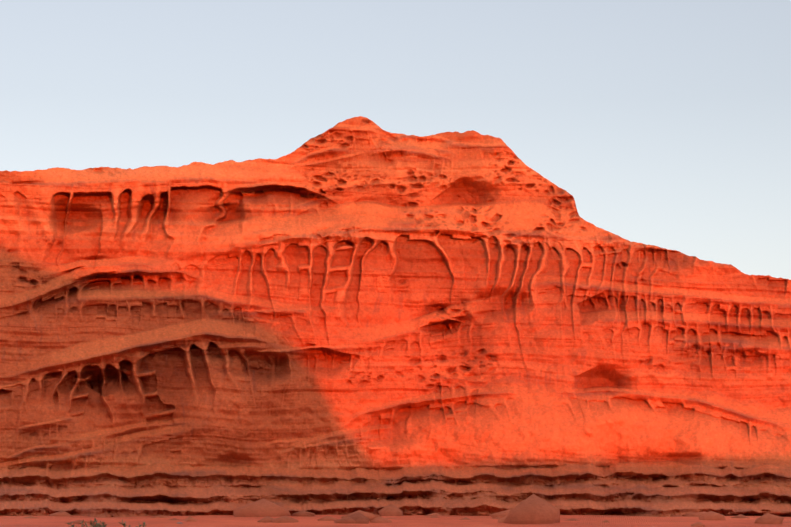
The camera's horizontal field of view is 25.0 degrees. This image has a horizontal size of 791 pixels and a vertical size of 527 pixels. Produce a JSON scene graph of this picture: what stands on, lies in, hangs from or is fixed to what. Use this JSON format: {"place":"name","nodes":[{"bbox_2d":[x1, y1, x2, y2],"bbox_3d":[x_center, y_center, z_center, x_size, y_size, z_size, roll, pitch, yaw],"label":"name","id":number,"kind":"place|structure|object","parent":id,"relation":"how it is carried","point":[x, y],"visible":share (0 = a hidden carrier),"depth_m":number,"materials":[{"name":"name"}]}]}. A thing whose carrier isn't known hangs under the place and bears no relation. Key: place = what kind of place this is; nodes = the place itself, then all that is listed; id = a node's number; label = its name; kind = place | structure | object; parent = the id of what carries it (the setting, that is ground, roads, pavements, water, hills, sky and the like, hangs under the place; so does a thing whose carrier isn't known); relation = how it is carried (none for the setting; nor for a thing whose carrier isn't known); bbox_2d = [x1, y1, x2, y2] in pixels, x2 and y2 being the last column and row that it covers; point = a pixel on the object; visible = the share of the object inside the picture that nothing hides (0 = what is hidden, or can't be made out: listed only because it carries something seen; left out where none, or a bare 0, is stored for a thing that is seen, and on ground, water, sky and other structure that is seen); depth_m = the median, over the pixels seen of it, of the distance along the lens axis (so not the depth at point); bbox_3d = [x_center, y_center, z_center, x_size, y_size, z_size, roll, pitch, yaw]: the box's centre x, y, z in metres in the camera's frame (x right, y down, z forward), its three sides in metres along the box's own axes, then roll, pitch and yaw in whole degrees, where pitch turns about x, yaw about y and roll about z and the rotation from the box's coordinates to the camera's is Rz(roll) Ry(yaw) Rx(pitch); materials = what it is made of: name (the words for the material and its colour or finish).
{"place":"outdoors","nodes":[
{"label":"outdoors","id":0,"kind":"place"},
{"bbox_2d":[0,515,790,526],"bbox_3d":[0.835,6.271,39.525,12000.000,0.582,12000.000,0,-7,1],"label":"sand ground","id":1,"kind":"structure","parent":0,"point":[399,521],"depth_m":60.30,"materials":[{"name":"orange sand"}]},
{"bbox_2d":[67,519,145,526],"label":"shrub","id":2,"kind":"object","parent":1,"relation":"on","point":[93,524],"visible":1,"depth_m":24.56,"materials":[{"name":"green plant"}]},
{"bbox_2d":[0,116,790,517],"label":"cliff","id":3,"kind":"structure","parent":1,"relation":"on","point":[354,314],"depth_m":82.72,"materials":[{"name":"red stone"}]},
{"bbox_2d":[24,494,783,526],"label":"boulders","id":4,"kind":"object","parent":1,"relation":"on","point":[533,509],"visible":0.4,"depth_m":60.30,"materials":[{"name":"red stone"}]},
{"bbox_2d":[0,0,790,279],"label":"sky","id":5,"kind":"structure","parent":0,"point":[666,124],"materials":[{"name":"blue"}]}
]}

